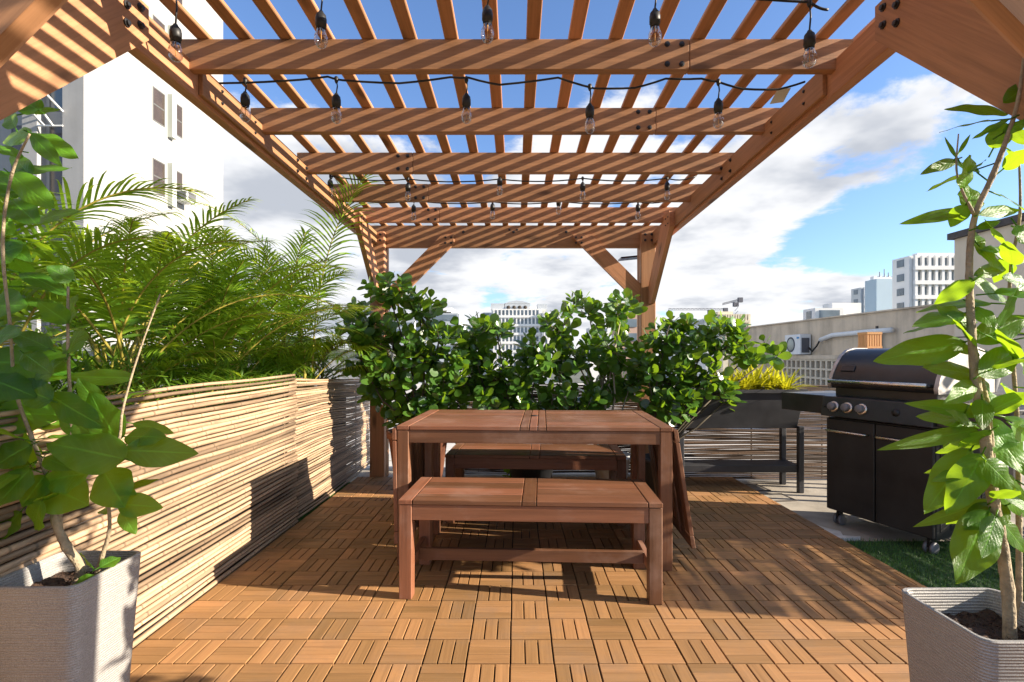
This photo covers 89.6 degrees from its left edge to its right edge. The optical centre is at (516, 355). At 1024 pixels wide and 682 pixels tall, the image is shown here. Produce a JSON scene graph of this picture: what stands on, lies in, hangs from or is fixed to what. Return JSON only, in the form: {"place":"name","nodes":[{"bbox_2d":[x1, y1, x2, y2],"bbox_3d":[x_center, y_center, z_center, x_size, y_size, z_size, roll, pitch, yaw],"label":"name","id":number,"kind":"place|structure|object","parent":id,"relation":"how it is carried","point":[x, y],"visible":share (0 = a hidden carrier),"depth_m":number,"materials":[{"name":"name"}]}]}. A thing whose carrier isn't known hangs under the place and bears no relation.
{"place":"outdoors","nodes":[
{"label":"outdoors","id":0,"kind":"place"},
{"bbox_2d":[466,362,585,382],"bbox_3d":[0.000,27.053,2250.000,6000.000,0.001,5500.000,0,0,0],"label":"ground","id":1,"kind":"structure","parent":0,"point":[576,377],"depth_m":622.14,"materials":[{"name":"grey concrete"}]},
{"bbox_2d":[0,0,222,347],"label":"white apartment tower","id":2,"kind":"structure","parent":1,"relation":"on","point":[122,117],"depth_m":20.56,"materials":[{"name":"paint"}]},
{"bbox_2d":[11,125,21,168],"bbox_3d":[-17.763,-7.417,18.469,0.641,1.600,0.062,0,0,0],"label":"window","id":3,"kind":"structure","parent":2,"relation":"in","point":[18,127],"depth_m":18.44,"materials":[{"name":"grey"}]},
{"bbox_2d":[32,95,63,126],"bbox_3d":[-16.373,-8.472,17.695,0.953,0.899,0.840,0,0,0],"label":"awning bracket","id":4,"kind":"object","parent":2,"relation":"attached to","point":[45,115],"visible":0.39,"depth_m":17.96,"materials":[{"name":"white metal"}]},
{"bbox_2d":[49,322,61,344],"bbox_3d":[-16.343,-0.967,18.469,0.733,2.500,0.062,0,0,0],"label":"window","id":5,"kind":"structure","parent":2,"relation":"in","point":[55,327],"depth_m":18.44,"materials":[{"name":"grey"}]},
{"bbox_2d":[49,209,61,262],"bbox_3d":[-16.343,-3.967,18.469,0.733,2.500,0.062,0,0,0],"label":"window","id":6,"kind":"structure","parent":2,"relation":"in","point":[52,209],"depth_m":18.44,"materials":[{"name":"grey"}]},
{"bbox_2d":[49,127,61,194],"bbox_3d":[-16.343,-6.967,18.469,0.733,2.500,0.062,0,0,0],"label":"window","id":7,"kind":"structure","parent":2,"relation":"in","point":[53,175],"depth_m":18.44,"materials":[{"name":"grey"}]},
{"bbox_2d":[49,87,61,110],"bbox_3d":[-16.343,-9.967,18.469,0.733,2.500,0.062,0,0,0],"label":"window","id":8,"kind":"structure","parent":2,"relation":"in","point":[56,95],"depth_m":18.44,"materials":[{"name":"grey"}]},
{"bbox_2d":[153,158,164,195],"bbox_3d":[-15.219,-7.537,21.904,0.062,1.420,0.752,0,0,0],"label":"window","id":9,"kind":"structure","parent":2,"relation":"in","point":[158,167],"depth_m":21.93,"materials":[{"name":"grey"}]},
{"bbox_2d":[153,86,164,126],"bbox_3d":[-15.219,-10.537,21.904,0.062,1.420,0.752,0,0,0],"label":"window","id":10,"kind":"structure","parent":2,"relation":"in","point":[158,97],"depth_m":21.88,"materials":[{"name":"grey"}]},
{"bbox_2d":[153,14,164,30],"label":"window","id":11,"kind":"structure","parent":2,"relation":"in","point":[155,18],"depth_m":21.90,"materials":[{"name":"grey"}]},
{"bbox_2d":[177,171,182,204],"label":"window","id":12,"kind":"structure","parent":2,"relation":"in","point":[179,175],"depth_m":23.24,"materials":[{"name":"grey"}]},
{"bbox_2d":[177,104,182,138],"bbox_3d":[-15.219,-10.537,23.109,0.062,1.420,0.663,0,0,0],"label":"window","id":13,"kind":"structure","parent":2,"relation":"in","point":[179,109],"depth_m":23.24,"materials":[{"name":"grey"}]},
{"bbox_2d":[177,190,195,204],"bbox_3d":[-14.877,-7.087,23.157,0.619,0.480,0.639,0,0,0],"label":"window air conditioner","id":14,"kind":"object","parent":2,"relation":"attached to","point":[184,196],"depth_m":22.96,"materials":[{"name":"grey"}]},
{"bbox_2d":[389,317,415,380],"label":"apartment block","id":15,"kind":"structure","parent":1,"relation":"on","point":[408,322],"depth_m":260.00,"materials":[{"name":"white concrete"}]},
{"bbox_2d":[416,308,465,382],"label":"apartment block","id":16,"kind":"structure","parent":1,"relation":"on","point":[450,313],"depth_m":170.00,"materials":[{"name":"white concrete"}]},
{"bbox_2d":[491,301,546,379],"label":"hotel block","id":17,"kind":"structure","parent":1,"relation":"on","point":[523,314],"depth_m":209.85,"materials":[{"name":"white concrete"}]},
{"bbox_2d":[541,312,549,382],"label":"apartment block","id":18,"kind":"structure","parent":1,"relation":"on","point":[546,341],"depth_m":208.00,"materials":[{"name":"white concrete"}]},
{"bbox_2d":[586,327,608,381],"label":"apartment block","id":19,"kind":"structure","parent":1,"relation":"on","point":[595,374],"depth_m":260.00,"materials":[{"name":"white concrete"}]},
{"bbox_2d":[612,303,636,379],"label":"apartment block","id":20,"kind":"structure","parent":1,"relation":"on","point":[632,324],"depth_m":119.85,"materials":[{"name":"grey concrete"}]},
{"bbox_2d":[668,308,727,313],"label":"tower crane","id":21,"kind":"object","parent":1,"relation":"on","point":[725,309],"visible":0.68,"depth_m":299.89,"materials":[{"name":"grey metal"}]},
{"bbox_2d":[691,319,713,375],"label":"apartment block","id":22,"kind":"structure","parent":1,"relation":"on","point":[701,322],"depth_m":214.58,"materials":[{"name":"grey concrete"}]},
{"bbox_2d":[722,297,742,313],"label":"tower crane","id":23,"kind":"object","parent":1,"relation":"on","point":[738,300],"visible":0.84,"depth_m":279.31,"materials":[{"name":"grey metal"}]},
{"bbox_2d":[715,312,750,372],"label":"apartment block","id":24,"kind":"structure","parent":1,"relation":"on","point":[747,317],"depth_m":190.00,"materials":[{"name":"beige concrete"}]},
{"bbox_2d":[803,308,843,319],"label":"apartment block","id":25,"kind":"structure","parent":1,"relation":"on","point":[812,313],"depth_m":120.00,"materials":[{"name":"white concrete"}]},
{"bbox_2d":[823,303,860,314],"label":"apartment block","id":26,"kind":"structure","parent":1,"relation":"on","point":[851,308],"depth_m":124.00,"materials":[{"name":"white concrete"}]},
{"bbox_2d":[851,287,864,312],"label":"apartment block","id":27,"kind":"structure","parent":1,"relation":"on","point":[857,295],"depth_m":175.60,"materials":[{"name":"grey concrete"}]},
{"bbox_2d":[132,468,1023,649],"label":"concrete terrace floor","id":28,"kind":"structure","parent":0,"point":[810,504],"depth_m":3.71,"materials":[{"name":"grey concrete"}]},
{"bbox_2d":[0,374,298,647],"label":"bamboo screen","id":29,"kind":"object","parent":28,"relation":"on","point":[236,450],"visible":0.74,"depth_m":2.24,"materials":[{"name":"wood"}]},
{"bbox_2d":[0,388,345,640],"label":"planter bed","id":30,"kind":"object","parent":28,"relation":"on","point":[155,623],"visible":0.07,"depth_m":2.49,"materials":[{"name":"wood"}]},
{"bbox_2d":[0,170,221,414],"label":"areca palm","id":31,"kind":"object","parent":30,"relation":"on","point":[43,253],"visible":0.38,"depth_m":1.86,"materials":[{"name":"green plant"}]},
{"bbox_2d":[0,330,338,432],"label":"ground cover","id":32,"kind":"object","parent":30,"relation":"on","point":[63,386],"visible":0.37,"depth_m":2.51,"materials":[{"name":"green plant"}]},
{"bbox_2d":[0,197,349,402],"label":"areca palm","id":33,"kind":"object","parent":30,"relation":"on","point":[155,350],"visible":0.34,"depth_m":2.54,"materials":[{"name":"green plant"}]},
{"bbox_2d":[0,217,354,421],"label":"areca palm","id":34,"kind":"object","parent":30,"relation":"on","point":[116,312],"visible":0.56,"depth_m":2.29,"materials":[{"name":"green plant"}]},
{"bbox_2d":[41,223,367,405],"bbox_3d":[-1.791,-0.185,3.154,1.643,0.962,1.360,0,0,-23],"label":"areca palm","id":35,"kind":"object","parent":30,"relation":"on","point":[235,290],"visible":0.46,"depth_m":2.91,"materials":[{"name":"green plant"}]},
{"bbox_2d":[84,225,370,386],"bbox_3d":[-1.910,-0.234,3.386,1.920,1.058,1.407,0,0,41],"label":"areca palm","id":36,"kind":"object","parent":30,"relation":"on","point":[279,302],"visible":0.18,"depth_m":3.25,"materials":[{"name":"green plant"}]},
{"bbox_2d":[187,225,386,395],"bbox_3d":[-1.673,-0.261,3.766,1.519,1.113,1.422,0,0,0],"label":"areca palm","id":37,"kind":"object","parent":30,"relation":"on","point":[266,261],"visible":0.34,"depth_m":3.48,"materials":[{"name":"green plant"}]},
{"bbox_2d":[183,175,397,390],"bbox_3d":[-1.637,-0.483,3.581,1.623,1.558,1.107,0,0,0],"label":"areca palm","id":38,"kind":"object","parent":30,"relation":"on","point":[348,204],"visible":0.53,"depth_m":3.60,"materials":[{"name":"green plant"}]},
{"bbox_2d":[248,321,393,387],"bbox_3d":[-1.593,0.011,4.082,1.250,0.568,1.274,0,0,0],"label":"areca palm","id":39,"kind":"object","parent":30,"relation":"on","point":[326,349],"visible":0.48,"depth_m":3.95,"materials":[{"name":"green plant"}]},
{"bbox_2d":[347,521,692,681],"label":"deck underlay","id":40,"kind":"object","parent":28,"relation":"on","point":[523,615],"depth_m":2.06,"materials":[{"name":"black"}]},
{"bbox_2d":[130,477,927,681],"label":"wood tile deck","id":41,"kind":"structure","parent":40,"relation":"on","point":[757,586],"depth_m":2.13,"materials":[{"name":"brown wood"}]},
{"bbox_2d":[0,550,140,681],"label":"square planter","id":42,"kind":"object","parent":41,"relation":"on","point":[56,625],"visible":0.92,"depth_m":1.37,"materials":[{"name":"concrete"}]},
{"bbox_2d":[0,99,198,584],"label":"broadleaf plant","id":43,"kind":"object","parent":42,"relation":"on","point":[90,419],"visible":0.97,"depth_m":1.41,"materials":[{"name":"green plant"}]},
{"bbox_2d":[386,429,446,476],"bbox_3d":[-0.770,0.839,4.050,0.494,0.500,0.494,0,0,0],"label":"plant pot","id":44,"kind":"object","parent":41,"relation":"on","point":[389,437],"visible":0.09,"depth_m":3.97,"materials":[{"name":"ceramic"}]},
{"bbox_2d":[332,271,471,428],"bbox_3d":[-0.942,-0.015,4.061,1.194,1.311,0.601,0,0,0],"label":"clusia shrub","id":45,"kind":"object","parent":44,"relation":"in","point":[403,406],"visible":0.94,"depth_m":3.97,"materials":[{"name":"green plant"}]},
{"bbox_2d":[0,0,1023,476],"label":"pergola","id":46,"kind":"object","parent":41,"relation":"on","point":[970,46],"visible":0.94,"depth_m":2.21,"materials":[{"name":"brown wood"}]},
{"bbox_2d":[168,0,828,68],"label":"string light","id":47,"kind":"object","parent":46,"relation":"hanging from","point":[175,37],"visible":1,"depth_m":1.65,"materials":[{"name":"black rubber"}]},
{"bbox_2d":[327,175,695,200],"bbox_3d":[-0.032,-1.092,3.360,2.408,0.175,0.042,0,0,0],"label":"string light","id":48,"kind":"object","parent":46,"relation":"hanging from","point":[500,179],"visible":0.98,"depth_m":3.36,"materials":[{"name":"black plastic"}]},
{"bbox_2d":[219,75,804,133],"bbox_3d":[-0.018,-1.001,2.060,2.342,0.233,0.042,0,0,0],"label":"string light","id":49,"kind":"object","parent":46,"relation":"hanging from","point":[466,103],"visible":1,"depth_m":2.06,"materials":[{"name":"black plastic"}]},
{"bbox_2d":[770,88,790,103],"bbox_3d":[1.058,-1.040,2.071,0.076,0.056,0.022,0,0,0],"label":"paper tag","id":50,"kind":"object","parent":49,"relation":"hanging from","point":[779,96],"visible":1,"depth_m":2.07,"materials":[{"name":"beige paper"}]},
{"bbox_2d":[368,202,662,220],"bbox_3d":[-0.015,-1.090,3.860,2.372,0.167,0.042,0,0,0],"label":"string light","id":51,"kind":"object","parent":46,"relation":"hanging from","point":[492,207],"visible":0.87,"depth_m":3.86,"materials":[{"name":"black rubber"}]},
{"bbox_2d":[618,255,636,260],"bbox_3d":[1.138,-0.916,4.724,0.382,0.142,0.191,0,0,0],"label":"solar floodlight","id":52,"kind":"object","parent":46,"relation":"attached to","point":[625,258],"visible":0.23,"depth_m":4.71,"materials":[{"name":"black"}]},
{"bbox_2d":[399,477,662,604],"bbox_3d":[0.063,0.838,2.405,1.125,0.430,0.425,0,0,3],"label":"bench","id":53,"kind":"object","parent":41,"relation":"on","point":[636,503],"visible":1,"depth_m":2.25,"materials":[{"name":"brown wood"}]},
{"bbox_2d":[510,469,552,481],"bbox_3d":[0.120,0.959,4.130,0.399,0.260,0.399,0,0,0],"label":"plant pot","id":54,"kind":"object","parent":41,"relation":"on","point":[526,473],"visible":0.08,"depth_m":3.98,"materials":[{"name":"black plastic"}]},
{"bbox_2d":[418,311,555,477],"bbox_3d":[-0.260,0.351,4.107,1.132,1.434,0.572,0,0,0],"label":"clusia shrub","id":55,"kind":"object","parent":54,"relation":"in","point":[491,389],"visible":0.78,"depth_m":3.99,"materials":[{"name":"green plant"}]},
{"bbox_2d":[445,443,625,525],"bbox_3d":[0.125,0.838,3.410,1.125,0.430,0.425,0,0,3],"label":"bench","id":56,"kind":"object","parent":41,"relation":"on","point":[460,458],"visible":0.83,"depth_m":3.23,"materials":[{"name":"brown wood"}]},
{"bbox_2d":[392,410,695,570],"bbox_3d":[0.143,0.702,2.923,1.493,0.702,0.770,0,0,3],"label":"drop leaf table","id":57,"kind":"object","parent":41,"relation":"on","point":[419,440],"visible":0.85,"depth_m":2.58,"materials":[{"name":"brown wood"}]},
{"bbox_2d":[595,451,629,478],"bbox_3d":[0.760,0.939,4.130,0.315,0.300,0.315,0,0,0],"label":"plant pot","id":58,"kind":"object","parent":41,"relation":"on","point":[602,474],"visible":0.13,"depth_m":4.04,"materials":[{"name":"black metal"}]},
{"bbox_2d":[533,288,654,410],"bbox_3d":[0.613,0.136,4.111,1.030,1.326,0.581,0,0,0],"label":"clusia shrub","id":59,"kind":"object","parent":58,"relation":"in","point":[602,392],"visible":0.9,"depth_m":4.03,"materials":[{"name":"green plant"}]},
{"bbox_2d":[645,453,655,493],"bbox_3d":[1.120,0.939,4.000,0.315,0.300,0.315,0,0,0],"label":"plant pot","id":60,"kind":"object","parent":41,"relation":"on","point":[649,482],"visible":0.12,"depth_m":3.93,"materials":[{"name":"black plastic"}]},
{"bbox_2d":[624,309,791,439],"bbox_3d":[1.530,0.224,4.019,1.318,1.172,0.578,0,0,0],"label":"clusia shrub","id":61,"kind":"object","parent":60,"relation":"in","point":[667,402],"visible":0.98,"depth_m":3.91,"materials":[{"name":"green plant"}]},
{"bbox_2d":[676,387,807,492],"bbox_3d":[1.772,0.680,4.215,1.033,0.816,0.348,0,0,0],"label":"raised planter","id":62,"kind":"object","parent":41,"relation":"on","point":[761,408],"visible":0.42,"depth_m":4.08,"materials":[{"name":"black plastic"}]},
{"bbox_2d":[720,364,751,389],"bbox_3d":[1.725,0.183,4.142,0.495,0.250,0.483,0,0,0],"label":"yellow bromeliad","id":63,"kind":"object","parent":62,"relation":"in","point":[734,379],"visible":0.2,"depth_m":4.09,"materials":[{"name":"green plant"}]},
{"bbox_2d":[730,364,767,389],"bbox_3d":[1.817,0.182,4.202,0.453,0.252,0.464,0,0,44],"label":"yellow bromeliad","id":64,"kind":"object","parent":62,"relation":"on","point":[746,379],"visible":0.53,"depth_m":4.13,"materials":[{"name":"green plant"}]},
{"bbox_2d":[732,363,787,389],"bbox_3d":[1.928,0.142,4.236,0.575,0.337,0.582,0,0,0],"label":"yellow bromeliad","id":65,"kind":"object","parent":62,"relation":"in","point":[756,378],"visible":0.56,"depth_m":4.17,"materials":[{"name":"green plant"}]},
{"bbox_2d":[754,365,801,389],"bbox_3d":[2.105,0.176,4.228,0.497,0.264,0.423,0,0,0],"label":"yellow bromeliad","id":66,"kind":"object","parent":62,"relation":"on","point":[772,380],"visible":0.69,"depth_m":4.18,"materials":[{"name":"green plant"}]},
{"bbox_2d":[763,369,815,389],"bbox_3d":[2.220,0.195,4.207,0.478,0.226,0.494,0,0,0],"label":"yellow bromeliad","id":67,"kind":"object","parent":62,"relation":"in","point":[786,386],"visible":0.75,"depth_m":4.18,"materials":[{"name":"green plant"}]},
{"bbox_2d":[902,588,1023,681],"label":"square planter","id":68,"kind":"object","parent":41,"relation":"on","point":[953,634],"visible":0.93,"depth_m":1.23,"materials":[{"name":"concrete"}]},
{"bbox_2d":[873,58,1023,639],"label":"broadleaf plant","id":69,"kind":"object","parent":68,"relation":"on","point":[963,477],"visible":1,"depth_m":1.19,"materials":[{"name":"green plant"}]},
{"bbox_2d":[456,384,636,473],"bbox_3d":[0.345,0.671,4.720,1.791,0.828,0.066,0,0,0],"label":"bamboo screen","id":70,"kind":"object","parent":28,"relation":"on","point":[618,407],"visible":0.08,"depth_m":4.72,"materials":[{"name":"wicker"}]},
{"bbox_2d":[674,385,835,479],"bbox_3d":[2.320,0.666,4.497,2.161,0.833,0.073,0,0,0],"label":"bamboo screen","id":71,"kind":"object","parent":28,"relation":"on","point":[815,451],"visible":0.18,"depth_m":4.50,"materials":[{"name":"wood"}]},
{"bbox_2d":[745,484,770,490],"bbox_3d":[1.930,1.085,4.220,0.200,0.005,0.200,0,0,-6],"label":"drain cover","id":72,"kind":"object","parent":28,"relation":"on","point":[756,487],"visible":0.56,"depth_m":4.22,"materials":[{"name":"metal"}]},
{"bbox_2d":[763,493,797,501],"bbox_3d":[1.985,1.085,3.930,0.200,0.005,0.200,0,0,-6],"label":"drain cover","id":73,"kind":"object","parent":28,"relation":"on","point":[777,497],"visible":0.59,"depth_m":3.92,"materials":[{"name":"metal"}]},
{"bbox_2d":[816,524,859,540],"bbox_3d":[1.889,1.076,3.134,0.130,0.020,0.308,0,0,-29],"label":"mortar patch","id":74,"kind":"object","parent":28,"relation":"on","point":[837,533],"visible":0.61,"depth_m":3.05,"materials":[{"name":"grey concrete"}]},
{"bbox_2d":[223,0,1023,357],"label":"sky","id":75,"kind":"structure","parent":0,"point":[821,216],"materials":[{"name":"blue"}]},
{"bbox_2d":[295,481,1023,601],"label":"turf ground","id":76,"kind":"structure","parent":0,"point":[923,569],"depth_m":2.64,"materials":[{"name":"green plant"}]},
{"bbox_2d":[285,378,369,520],"bbox_3d":[-1.423,0.604,4.095,0.071,0.916,1.790,0,0,0],"label":"bamboo screen","id":77,"kind":"object","parent":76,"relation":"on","point":[352,453],"visible":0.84,"depth_m":3.87,"materials":[{"name":"wood"}]},
{"bbox_2d":[782,347,1023,553],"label":"gas barbecue","id":78,"kind":"object","parent":76,"relation":"on","point":[866,410],"visible":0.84,"depth_m":3.02,"materials":[{"name":"black metal"}]},
{"bbox_2d":[825,418,875,521],"bbox_3d":[2.046,0.695,3.184,0.063,0.580,0.307,0,0,-21],"label":"door","id":79,"kind":"structure","parent":78,"relation":"in","point":[851,445],"depth_m":3.17,"materials":[{"name":"paint"}]},
{"bbox_2d":[874,424,934,538],"bbox_3d":[2.158,0.695,2.889,0.063,0.580,0.307,0,0,-21],"label":"door","id":80,"kind":"structure","parent":78,"relation":"in","point":[901,477],"depth_m":2.89,"materials":[{"name":"paint"}]},
{"bbox_2d":[346,383,1023,467],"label":"pale roof surface","id":81,"kind":"object","parent":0,"point":[449,445],"depth_m":6.45,"materials":[{"name":"grey concrete"}]},
{"bbox_2d":[48,348,394,397],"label":"white wall","id":82,"kind":"structure","parent":81,"relation":"on","point":[333,363],"depth_m":12.60,"materials":[{"name":"paint"}]},
{"bbox_2d":[774,355,838,390],"bbox_3d":[7.889,0.900,13.982,0.219,1.795,4.835,0,0,0],"label":"breeze block screen","id":83,"kind":"object","parent":81,"relation":"on","point":[815,369],"visible":0.19,"depth_m":13.70,"materials":[{"name":"concrete"}]},
{"bbox_2d":[728,304,953,377],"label":"parapet wall","id":84,"kind":"structure","parent":81,"relation":"on","point":[900,321],"depth_m":12.54,"materials":[{"name":"concrete"}]},
{"bbox_2d":[785,334,819,353],"bbox_3d":[7.812,-0.292,14.091,0.315,0.550,1.318,0,0,0],"label":"air conditioner","id":85,"kind":"object","parent":84,"relation":"attached to","point":[798,343],"visible":0.96,"depth_m":13.98,"materials":[{"name":"grey"}]},
{"bbox_2d":[818,327,894,341],"bbox_3d":[7.900,0.046,12.130,0.116,1.254,2.561,0,0,0],"label":"drain pipe","id":86,"kind":"object","parent":84,"relation":"attached to","point":[851,333],"visible":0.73,"depth_m":12.06,"materials":[{"name":"grey metal"}]},
{"bbox_2d":[857,332,881,348],"bbox_3d":[4.520,0.398,6.600,0.190,1.380,0.190,0,0,0],"label":"wooden vent box","id":87,"kind":"object","parent":84,"relation":"attached to","point":[870,340],"visible":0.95,"depth_m":6.51,"materials":[{"name":"orange wood"}]},
{"bbox_2d":[947,213,1023,418],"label":"beige wall","id":88,"kind":"structure","parent":81,"relation":"on","point":[1002,227],"depth_m":8.23,"materials":[{"name":"beige concrete"}]},
{"bbox_2d":[865,269,891,311],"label":"apartment tower","id":89,"kind":"structure","parent":0,"point":[878,293],"depth_m":150.00,"materials":[{"name":"white concrete"}]},
{"bbox_2d":[892,253,953,308],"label":"apartment tower","id":90,"kind":"structure","parent":0,"point":[918,279],"depth_m":109.85,"materials":[{"name":"white concrete"}]},
{"bbox_2d":[992,389,1023,477],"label":"side table","id":91,"kind":"object","parent":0,"point":[999,392],"depth_m":3.99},
{"bbox_2d":[995,367,1022,391],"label":"potted spiky plant","id":92,"kind":"object","parent":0,"point":[997,381],"visible":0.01,"depth_m":3.83,"materials":[{"name":"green plant"}]}
]}

